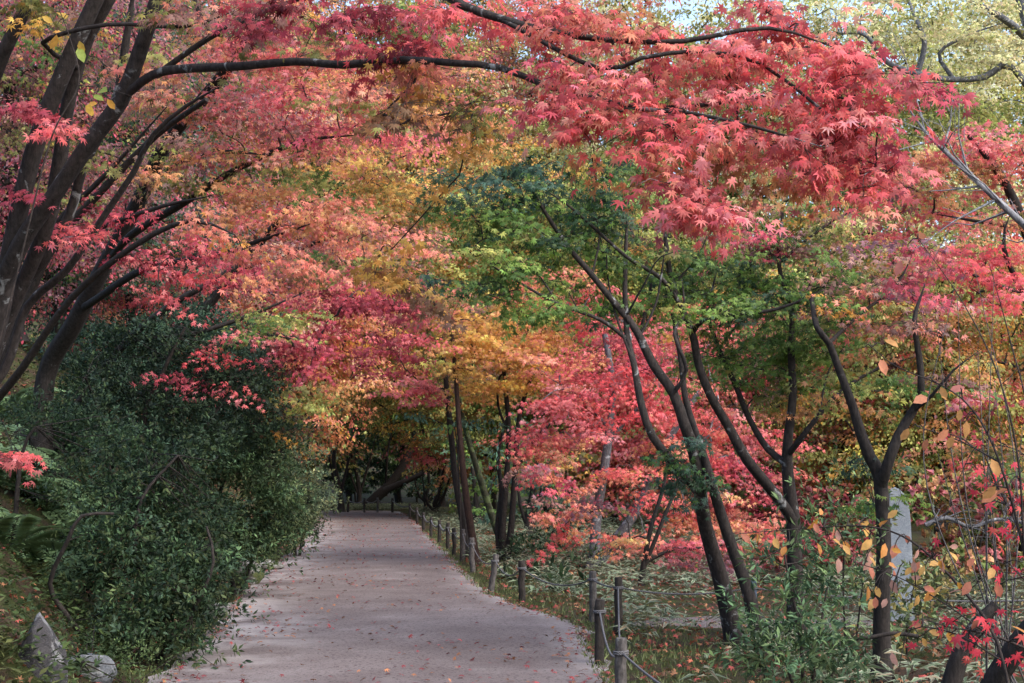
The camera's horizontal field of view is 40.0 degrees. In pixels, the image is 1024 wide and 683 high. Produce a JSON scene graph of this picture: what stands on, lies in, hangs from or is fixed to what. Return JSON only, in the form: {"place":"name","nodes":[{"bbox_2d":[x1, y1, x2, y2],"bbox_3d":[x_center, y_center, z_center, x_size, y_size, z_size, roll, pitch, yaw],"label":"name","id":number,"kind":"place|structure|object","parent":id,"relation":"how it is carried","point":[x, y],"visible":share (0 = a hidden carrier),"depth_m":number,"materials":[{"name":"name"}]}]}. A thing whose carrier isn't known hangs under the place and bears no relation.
{"place":"outdoors","nodes":[
{"label":"outdoors","id":0,"kind":"place"},
{"bbox_2d":[148,511,614,682],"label":"path","id":1,"kind":"structure","parent":0,"point":[364,655],"depth_m":15.02,"materials":[{"name":"grey concrete"}]},
{"bbox_2d":[0,239,1023,682],"bbox_3d":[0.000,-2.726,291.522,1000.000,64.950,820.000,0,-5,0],"label":"ground","id":2,"kind":"structure","parent":0,"point":[674,603],"depth_m":16.78,"materials":[{"name":"plant"}]},
{"bbox_2d":[0,422,65,472],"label":"fern","id":3,"kind":"object","parent":2,"relation":"on","point":[12,427],"visible":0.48,"depth_m":16.79,"materials":[{"name":"green plant"}]},
{"bbox_2d":[0,387,66,430],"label":"fern","id":4,"kind":"object","parent":2,"relation":"on","point":[20,392],"visible":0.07,"depth_m":18.71,"materials":[{"name":"green plant"}]},
{"bbox_2d":[0,513,82,563],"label":"fern","id":5,"kind":"object","parent":2,"relation":"on","point":[25,531],"visible":0.72,"depth_m":12.87,"materials":[{"name":"green plant"}]},
{"bbox_2d":[18,612,67,682],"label":"rock","id":6,"kind":"object","parent":2,"relation":"on","point":[48,644],"visible":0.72,"depth_m":10.13,"materials":[{"name":"grey stone"}]},
{"bbox_2d":[0,461,88,512],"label":"fern","id":7,"kind":"object","parent":2,"relation":"on","point":[14,473],"visible":0.45,"depth_m":15.39,"materials":[{"name":"green plant"}]},
{"bbox_2d":[19,533,97,607],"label":"fern","id":8,"kind":"object","parent":2,"relation":"on","point":[50,559],"visible":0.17,"depth_m":13.47,"materials":[{"name":"green plant"}]},
{"bbox_2d":[37,483,96,524],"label":"fern","id":9,"kind":"object","parent":2,"relation":"on","point":[54,509],"visible":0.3,"depth_m":15.83,"materials":[{"name":"green plant"}]},
{"bbox_2d":[0,3,143,340],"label":"young cherry","id":10,"kind":"object","parent":2,"relation":"on","point":[80,53],"visible":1,"depth_m":7.00,"materials":[{"name":"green plant"}]},
{"bbox_2d":[0,385,174,545],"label":"shrub","id":11,"kind":"object","parent":2,"relation":"on","point":[98,443],"visible":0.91,"depth_m":14.84,"materials":[{"name":"green plant"}]},
{"bbox_2d":[67,653,116,682],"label":"rock","id":12,"kind":"object","parent":2,"relation":"on","point":[108,669],"visible":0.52,"depth_m":10.82,"materials":[{"name":"grey stone"}]},
{"bbox_2d":[0,579,200,682],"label":"shrub","id":13,"kind":"object","parent":2,"relation":"on","point":[122,664],"visible":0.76,"depth_m":11.04,"materials":[{"name":"green plant"}]},
{"bbox_2d":[0,0,247,343],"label":"woodland tree","id":14,"kind":"object","parent":2,"relation":"on","point":[10,161],"visible":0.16,"depth_m":29.65,"materials":[{"name":"red plant"}]},
{"bbox_2d":[0,341,283,682],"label":"undergrowth","id":15,"kind":"object","parent":2,"relation":"on","point":[70,666],"visible":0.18,"depth_m":11.72,"materials":[{"name":"green plant"}]},
{"bbox_2d":[1,0,284,353],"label":"woodland tree","id":16,"kind":"object","parent":2,"relation":"on","point":[116,188],"depth_m":47.41,"materials":[{"name":"red plant"}]},
{"bbox_2d":[0,0,289,360],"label":"woodland tree","id":17,"kind":"object","parent":2,"relation":"on","point":[59,324],"visible":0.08,"depth_m":33.75,"materials":[{"name":"red plant"}]},
{"bbox_2d":[38,430,270,670],"bbox_3d":[-3.298,1.863,12.914,2.149,2.151,3.072,1,-5,-10],"label":"shrub","id":18,"kind":"object","parent":2,"relation":"on","point":[143,509],"visible":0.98,"depth_m":12.64,"materials":[{"name":"green plant"}]},
{"bbox_2d":[18,286,316,492],"bbox_3d":[-4.850,0.652,20.426,4.489,3.585,6.068,2,-6,-21],"label":"shrub","id":19,"kind":"object","parent":2,"relation":"on","point":[102,338],"visible":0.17,"depth_m":21.21,"materials":[{"name":"green plant"}]},
{"bbox_2d":[0,0,339,402],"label":"woodland tree","id":20,"kind":"object","parent":2,"relation":"on","point":[128,298],"visible":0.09,"depth_m":37.63,"materials":[{"name":"red plant"}]},
{"bbox_2d":[0,98,366,401],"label":"maple tree","id":21,"kind":"object","parent":2,"relation":"on","point":[112,220],"visible":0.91,"depth_m":11.98,"materials":[{"name":"red plant"}]},
{"bbox_2d":[48,296,330,563],"bbox_3d":[-3.903,1.247,18.234,2.824,3.532,5.086,-4,-7,35],"label":"shrub","id":22,"kind":"object","parent":2,"relation":"on","point":[257,382],"visible":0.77,"depth_m":17.57,"materials":[{"name":"green plant"}]},
{"bbox_2d":[28,0,358,440],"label":"woodland tree","id":23,"kind":"object","parent":2,"relation":"on","point":[252,183],"visible":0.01,"depth_m":61.17,"materials":[{"name":"plant"}]},
{"bbox_2d":[2,0,411,412],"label":"woodland tree","id":24,"kind":"object","parent":2,"relation":"on","point":[243,305],"visible":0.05,"depth_m":43.24,"materials":[{"name":"plant"}]},
{"bbox_2d":[0,0,464,482],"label":"maple tree","id":25,"kind":"object","parent":2,"relation":"on","point":[91,295],"visible":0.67,"depth_m":13.67,"materials":[{"name":"red plant"}]},
{"bbox_2d":[153,399,341,594],"bbox_3d":[-3.783,2.143,19.315,3.051,2.834,2.392,-2,-6,17],"label":"shrub","id":26,"kind":"object","parent":2,"relation":"on","point":[268,528],"visible":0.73,"depth_m":18.91,"materials":[{"name":"green plant"}]},
{"bbox_2d":[234,560,264,585],"bbox_3d":[-3.962,3.470,21.014,0.542,0.415,0.465,0,-5,0],"label":"rock","id":27,"kind":"object","parent":2,"relation":"on","point":[254,575],"visible":0.28,"depth_m":20.86,"materials":[{"name":"grey stone"}]},
{"bbox_2d":[53,206,462,478],"bbox_3d":[-3.014,-0.023,18.357,5.616,3.799,3.738,2,-6,-18],"label":"maple tree","id":28,"kind":"object","parent":2,"relation":"on","point":[344,304],"visible":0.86,"depth_m":18.65,"materials":[{"name":"red plant"}]},
{"bbox_2d":[97,0,459,467],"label":"woodland tree","id":29,"kind":"object","parent":2,"relation":"on","point":[345,352],"visible":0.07,"depth_m":49.43,"materials":[{"name":"plant"}]},
{"bbox_2d":[236,432,343,555],"bbox_3d":[-4.790,3.002,28.105,2.824,2.748,3.632,0,-5,0],"label":"shrub","id":30,"kind":"object","parent":2,"relation":"on","point":[308,487],"visible":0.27,"depth_m":27.89,"materials":[{"name":"green plant"}]},
{"bbox_2d":[171,0,457,474],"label":"woodland tree","id":31,"kind":"object","parent":2,"relation":"on","point":[354,2],"visible":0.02,"depth_m":84.52,"materials":[{"name":"red plant"}]},
{"bbox_2d":[171,18,465,484],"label":"woodland tree","id":32,"kind":"object","parent":2,"relation":"on","point":[338,453],"visible":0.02,"depth_m":64.93,"materials":[{"name":"plant"}]},
{"bbox_2d":[287,463,349,519],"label":"shrub","id":33,"kind":"object","parent":2,"relation":"on","point":[331,499],"visible":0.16,"depth_m":41.91,"materials":[{"name":"green plant"}]},
{"bbox_2d":[149,62,521,472],"bbox_3d":[-2.967,-1.024,24.485,4.055,6.813,9.363,3,-6,-33],"label":"maple tree","id":34,"kind":"object","parent":2,"relation":"on","point":[367,186],"visible":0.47,"depth_m":23.15,"materials":[{"name":"orange plant"}]},
{"bbox_2d":[290,393,393,511],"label":"woodland tree","id":35,"kind":"object","parent":2,"relation":"on","point":[336,473],"visible":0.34,"depth_m":59.69,"materials":[{"name":"plant"}]},
{"bbox_2d":[257,54,478,502],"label":"woodland tree","id":36,"kind":"object","parent":2,"relation":"on","point":[359,464],"depth_m":77.78,"materials":[{"name":"plant"}]},
{"bbox_2d":[341,391,400,503],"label":"woodland tree","id":37,"kind":"object","parent":2,"relation":"on","point":[359,487],"visible":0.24,"depth_m":65.97,"materials":[{"name":"plant"}]},
{"bbox_2d":[305,377,442,509],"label":"leaning tree","id":38,"kind":"object","parent":2,"relation":"on","point":[396,475],"visible":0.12,"depth_m":63.76,"materials":[{"name":"plant"}]},
{"bbox_2d":[310,437,441,503],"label":"shrub","id":39,"kind":"object","parent":2,"relation":"on","point":[348,485],"visible":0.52,"depth_m":68.98,"materials":[{"name":"green plant"}]},
{"bbox_2d":[383,469,430,493],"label":"fallen log","id":40,"kind":"object","parent":2,"relation":"on","point":[393,486],"visible":0.89,"depth_m":61.90,"materials":[{"name":"brown wood"}]},
{"bbox_2d":[294,0,534,495],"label":"woodland tree","id":41,"kind":"object","parent":2,"relation":"on","point":[316,4],"visible":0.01,"depth_m":89.74,"materials":[{"name":"plant"}]},
{"bbox_2d":[286,0,546,504],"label":"woodland tree","id":42,"kind":"object","parent":2,"relation":"on","point":[398,499],"visible":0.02,"depth_m":73.66,"materials":[{"name":"plant"}]},
{"bbox_2d":[341,253,498,557],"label":"dark tree","id":43,"kind":"object","parent":2,"relation":"on","point":[424,389],"visible":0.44,"depth_m":27.55,"materials":[{"name":"red plant"}]},
{"bbox_2d":[403,420,452,510],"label":"woodland tree","id":44,"kind":"object","parent":2,"relation":"on","point":[428,479],"visible":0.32,"depth_m":61.92,"materials":[{"name":"plant"}]},
{"bbox_2d":[377,429,497,514],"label":"woodland tree","id":45,"kind":"object","parent":2,"relation":"on","point":[430,459],"visible":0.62,"depth_m":54.93,"materials":[{"name":"plant"}]},
{"bbox_2d":[311,22,589,506],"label":"woodland tree","id":46,"kind":"object","parent":2,"relation":"on","point":[443,503],"visible":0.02,"depth_m":69.65,"materials":[{"name":"orange plant"}]},
{"bbox_2d":[285,132,646,509],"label":"woodland tree","id":47,"kind":"object","parent":2,"relation":"on","point":[372,402],"visible":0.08,"depth_m":55.10,"materials":[{"name":"plant"}]},
{"bbox_2d":[395,294,546,565],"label":"russet tree","id":48,"kind":"object","parent":2,"relation":"on","point":[471,340],"visible":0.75,"depth_m":25.42,"materials":[{"name":"orange plant"}]},
{"bbox_2d":[318,0,628,500],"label":"woodland tree","id":49,"kind":"object","parent":2,"relation":"on","point":[472,34],"visible":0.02,"depth_m":84.08,"materials":[{"name":"red plant"}]},
{"bbox_2d":[414,428,541,522],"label":"woodland tree","id":50,"kind":"object","parent":2,"relation":"on","point":[477,511],"visible":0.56,"depth_m":45.91,"materials":[{"name":"plant"}]},
{"bbox_2d":[0,0,980,489],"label":"maple tree","id":51,"kind":"object","parent":2,"relation":"on","point":[842,136],"visible":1,"depth_m":6.06,"materials":[{"name":"red plant"}]},
{"bbox_2d":[488,554,498,593],"bbox_3d":[-0.264,3.306,19.636,0.173,0.680,0.119,0,-5,0],"label":"fence post","id":52,"kind":"object","parent":2,"relation":"on","point":[493,574],"visible":0.89,"depth_m":19.60,"materials":[{"name":"wood"}]},
{"bbox_2d":[418,334,572,534],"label":"leaning tree","id":53,"kind":"object","parent":2,"relation":"on","point":[485,494],"visible":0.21,"depth_m":28.45,"materials":[{"name":"orange plant"}]},
{"bbox_2d":[410,285,587,560],"bbox_3d":[-0.081,1.534,26.385,3.173,5.530,3.724,-2,-6,24],"label":"maple tree","id":54,"kind":"object","parent":2,"relation":"on","point":[507,385],"visible":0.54,"depth_m":26.70,"materials":[{"name":"orange plant"}]},
{"bbox_2d":[0,372,1023,682],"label":"fallen leaves","id":55,"kind":"object","parent":2,"relation":"on","point":[586,634],"visible":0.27,"depth_m":14.93,"materials":[{"name":"red plant"}]},
{"bbox_2d":[517,560,526,602],"bbox_3d":[0.129,3.170,18.169,0.124,0.679,0.124,0,-5,0],"label":"fence post","id":56,"kind":"object","parent":2,"relation":"on","point":[521,581],"visible":0.91,"depth_m":18.14,"materials":[{"name":"wood"}]},
{"bbox_2d":[465,409,601,534],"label":"woodland tree","id":57,"kind":"object","parent":2,"relation":"on","point":[583,456],"visible":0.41,"depth_m":38.02,"materials":[{"name":"plant"}]},
{"bbox_2d":[497,550,588,592],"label":"shrub","id":58,"kind":"object","parent":2,"relation":"on","point":[561,567],"visible":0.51,"depth_m":20.20,"materials":[{"name":"green plant"}]},
{"bbox_2d":[359,146,730,513],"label":"woodland tree","id":59,"kind":"object","parent":2,"relation":"on","point":[518,242],"visible":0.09,"depth_m":51.22,"materials":[{"name":"plant"}]},
{"bbox_2d":[399,0,721,502],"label":"woodland tree","id":60,"kind":"object","parent":2,"relation":"on","point":[499,58],"visible":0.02,"depth_m":74.39,"materials":[{"name":"orange plant"}]},
{"bbox_2d":[496,519,627,567],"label":"shrub","id":61,"kind":"object","parent":2,"relation":"on","point":[530,545],"visible":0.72,"depth_m":25.95,"materials":[{"name":"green plant"}]},
{"bbox_2d":[404,121,770,649],"bbox_3d":[0.670,0.450,12.802,3.518,4.976,1.957,4,-7,-36],"label":"green maple","id":62,"kind":"object","parent":2,"relation":"on","point":[698,466],"visible":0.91,"depth_m":12.88,"materials":[{"name":"green plant"}]},
{"bbox_2d":[588,571,597,621],"bbox_3d":[0.909,2.925,15.848,0.117,0.673,0.117,0,-5,0],"label":"fence post","id":63,"kind":"object","parent":2,"relation":"on","point":[592,589],"visible":0.85,"depth_m":15.82,"materials":[{"name":"wood"}]},
{"bbox_2d":[593,598,605,664],"bbox_3d":[0.766,2.603,12.290,0.118,0.705,0.118,0,-5,0],"label":"fence post","id":64,"kind":"object","parent":2,"relation":"on","point":[599,637],"visible":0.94,"depth_m":12.26,"materials":[{"name":"wood"}]},
{"bbox_2d":[400,154,808,519],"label":"woodland tree","id":65,"kind":"object","parent":2,"relation":"on","point":[572,334],"visible":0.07,"depth_m":49.22,"materials":[{"name":"plant"}]},
{"bbox_2d":[488,253,734,568],"bbox_3d":[1.822,1.144,24.867,4.506,6.149,4.566,0,-5,0],"label":"red maple","id":66,"kind":"object","parent":2,"relation":"on","point":[616,379],"visible":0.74,"depth_m":24.54,"materials":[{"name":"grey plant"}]},
{"bbox_2d":[613,577,623,634],"bbox_3d":[1.092,2.776,14.455,0.114,0.701,0.114,0,-5,0],"label":"fence post","id":67,"kind":"object","parent":2,"relation":"on","point":[619,583],"visible":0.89,"depth_m":14.43,"materials":[{"name":"wood"}]},
{"bbox_2d":[613,637,628,682],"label":"fence post","id":68,"kind":"object","parent":2,"relation":"on","point":[620,660],"visible":0.98,"depth_m":9.61,"materials":[{"name":"wood"}]},
{"bbox_2d":[477,0,820,506],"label":"woodland tree","id":69,"kind":"object","parent":2,"relation":"on","point":[659,18],"visible":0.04,"depth_m":69.01,"materials":[{"name":"red plant"}]},
{"bbox_2d":[474,306,834,526],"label":"woodland tree","id":70,"kind":"object","parent":2,"relation":"on","point":[599,446],"visible":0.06,"depth_m":47.15,"materials":[{"name":"red plant"}]},
{"bbox_2d":[496,426,824,587],"bbox_3d":[2.333,2.504,21.337,5.198,2.495,2.910,0,-5,0],"label":"red maple","id":71,"kind":"object","parent":2,"relation":"on","point":[575,512],"visible":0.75,"depth_m":20.98,"materials":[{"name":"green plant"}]},
{"bbox_2d":[555,317,799,562],"bbox_3d":[2.796,1.844,26.058,4.995,4.874,3.886,3,-6,-30],"label":"red maple","id":72,"kind":"object","parent":2,"relation":"on","point":[642,496],"visible":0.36,"depth_m":25.84,"materials":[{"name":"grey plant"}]},
{"bbox_2d":[565,281,918,528],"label":"woodland tree","id":73,"kind":"object","parent":2,"relation":"on","point":[628,451],"visible":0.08,"depth_m":45.22,"materials":[{"name":"red plant"}]},
{"bbox_2d":[751,578,757,597],"bbox_3d":[2.429,2.744,14.206,0.124,0.701,0.124,0,-5,0],"label":"fence post","id":74,"kind":"object","parent":2,"relation":"on","point":[755,589],"visible":0.2,"depth_m":14.19,"materials":[{"name":"wood"}]},
{"bbox_2d":[758,588,1023,601],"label":"rope","id":75,"kind":"object","parent":74,"relation":"attached to","point":[914,599],"visible":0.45,"depth_m":14.31,"materials":[{"name":"brown fabric"}]},
{"bbox_2d":[612,183,915,638],"bbox_3d":[2.560,0.736,13.791,2.742,4.872,2.644,-2,-6,21],"label":"maple tree","id":76,"kind":"object","parent":2,"relation":"on","point":[740,309],"visible":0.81,"depth_m":13.89,"materials":[{"name":"green plant"}]},
{"bbox_2d":[581,0,960,484],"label":"woodland tree","id":77,"kind":"object","parent":2,"relation":"on","point":[701,10],"visible":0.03,"depth_m":65.32,"materials":[{"name":"red plant"}]},
{"bbox_2d":[703,491,904,682],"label":"shrub","id":78,"kind":"object","parent":2,"relation":"on","point":[802,642],"visible":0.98,"depth_m":10.03,"materials":[{"name":"green plant"}]},
{"bbox_2d":[747,478,875,580],"bbox_3d":[4.821,2.893,21.479,2.649,1.625,2.228,0,-5,0],"label":"shrub","id":79,"kind":"object","parent":2,"relation":"on","point":[831,543],"visible":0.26,"depth_m":21.23,"materials":[{"name":"green plant"}]},
{"bbox_2d":[615,250,1023,537],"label":"woodland tree","id":80,"kind":"object","parent":2,"relation":"on","point":[811,441],"visible":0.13,"depth_m":41.16,"materials":[{"name":"red plant"}]},
{"bbox_2d":[784,437,918,653],"bbox_3d":[3.047,1.856,12.606,1.046,2.003,1.421,-3,-6,28],"label":"shrub","id":81,"kind":"object","parent":2,"relation":"on","point":[842,518],"visible":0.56,"depth_m":12.62,"materials":[{"name":"green plant"}]},
{"bbox_2d":[680,0,1023,509],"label":"woodland tree","id":82,"kind":"object","parent":2,"relation":"on","point":[1017,88],"visible":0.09,"depth_m":59.19,"materials":[{"name":"plant"}]},
{"bbox_2d":[725,0,1023,152],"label":"yellow tree","id":83,"kind":"object","parent":2,"relation":"on","point":[1005,61],"visible":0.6,"depth_m":31.67,"materials":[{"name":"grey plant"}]},
{"bbox_2d":[735,166,1023,554],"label":"woodland tree","id":84,"kind":"object","parent":2,"relation":"on","point":[933,410],"visible":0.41,"depth_m":39.43,"materials":[{"name":"plant"}]},
{"bbox_2d":[739,508,1023,682],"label":"young cherry","id":85,"kind":"object","parent":2,"relation":"on","point":[966,588],"visible":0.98,"depth_m":4.77,"materials":[{"name":"orange plant"}]},
{"bbox_2d":[782,236,1002,682],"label":"maple tree","id":86,"kind":"object","parent":2,"relation":"on","point":[880,473],"visible":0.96,"depth_m":11.13,"materials":[{"name":"red plant"}]},
{"bbox_2d":[889,487,914,620],"bbox_3d":[4.443,2.451,16.090,0.286,1.567,0.160,-2,-6,18],"label":"standing stone","id":87,"kind":"object","parent":2,"relation":"on","point":[904,527],"visible":0.43,"depth_m":16.02,"materials":[{"name":"stone"}]},
{"bbox_2d":[852,533,980,659],"bbox_3d":[3.474,2.239,12.103,1.032,1.139,1.748,-2,-6,20],"label":"shrub","id":88,"kind":"object","parent":2,"relation":"on","point":[910,605],"visible":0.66,"depth_m":12.14,"materials":[{"name":"green plant"}]},
{"bbox_2d":[809,0,1023,517],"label":"woodland tree","id":89,"kind":"object","parent":2,"relation":"on","point":[1009,115],"visible":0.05,"depth_m":62.86,"materials":[{"name":"plant"}]},
{"bbox_2d":[810,205,1023,553],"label":"woodland tree","id":90,"kind":"object","parent":2,"relation":"on","point":[1015,238],"visible":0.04,"depth_m":43.30,"materials":[{"name":"plant"}]},
{"bbox_2d":[845,558,1023,607],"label":"shrub","id":91,"kind":"object","parent":2,"relation":"on","point":[990,586],"visible":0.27,"depth_m":17.51,"materials":[{"name":"green plant"}]},
{"bbox_2d":[847,119,1023,506],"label":"red maple","id":92,"kind":"object","parent":2,"relation":"on","point":[988,158],"visible":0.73,"depth_m":13.88,"materials":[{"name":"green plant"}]},
{"bbox_2d":[865,232,1023,556],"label":"young cherry","id":93,"kind":"object","parent":2,"relation":"on","point":[990,494],"visible":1,"depth_m":4.19,"materials":[{"name":"orange plant"}]},
{"bbox_2d":[888,456,1023,584],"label":"shrub","id":94,"kind":"object","parent":2,"relation":"on","point":[936,488],"visible":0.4,"depth_m":20.11,"materials":[{"name":"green plant"}]},
{"bbox_2d":[905,433,1023,679],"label":"maple sapling","id":95,"kind":"object","parent":2,"relation":"on","point":[986,627],"visible":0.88,"depth_m":4.60,"materials":[{"name":"red plant"}]},
{"bbox_2d":[941,601,999,682],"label":"fallen log","id":96,"kind":"object","parent":2,"relation":"on","point":[955,669],"visible":0.7,"depth_m":7.96,"materials":[{"name":"brown wood"}]},
{"bbox_2d":[924,483,1021,542],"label":"fallen tree","id":97,"kind":"object","parent":2,"relation":"on","point":[941,518],"visible":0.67,"depth_m":16.98,"materials":[{"name":"grey plant"}]},
{"bbox_2d":[923,256,1023,682],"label":"bare shrub","id":98,"kind":"object","parent":2,"relation":"on","point":[1005,628],"visible":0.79,"depth_m":8.38,"materials":[{"name":"brown plant"}]},
{"bbox_2d":[980,620,1023,682],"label":"fallen log","id":99,"kind":"object","parent":2,"relation":"on","point":[994,673],"visible":0.75,"depth_m":7.34,"materials":[{"name":"brown wood"}]},
{"bbox_2d":[23,0,1023,250],"label":"sky","id":100,"kind":"structure","parent":0,"point":[669,5],"materials":[{"name":"white"}]},
{"bbox_2d":[321,502,1023,682],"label":"bamboo grass","id":101,"kind":"structure","parent":0,"point":[699,576],"depth_m":18.50,"materials":[{"name":"green plant"}]},
{"bbox_2d":[831,631,918,649],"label":"dead branch","id":102,"kind":"object","parent":101,"relation":"on","point":[913,635],"visible":0.56,"depth_m":10.74,"materials":[{"name":"brown wood"}]},
{"bbox_2d":[634,616,872,628],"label":"side path","id":103,"kind":"structure","parent":0,"point":[703,623],"depth_m":15.45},
{"bbox_2d":[882,27,1023,263],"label":"bare branch","id":104,"kind":"object","parent":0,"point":[1007,209],"visible":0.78,"depth_m":6.49,"materials":[{"name":"grey plant"}]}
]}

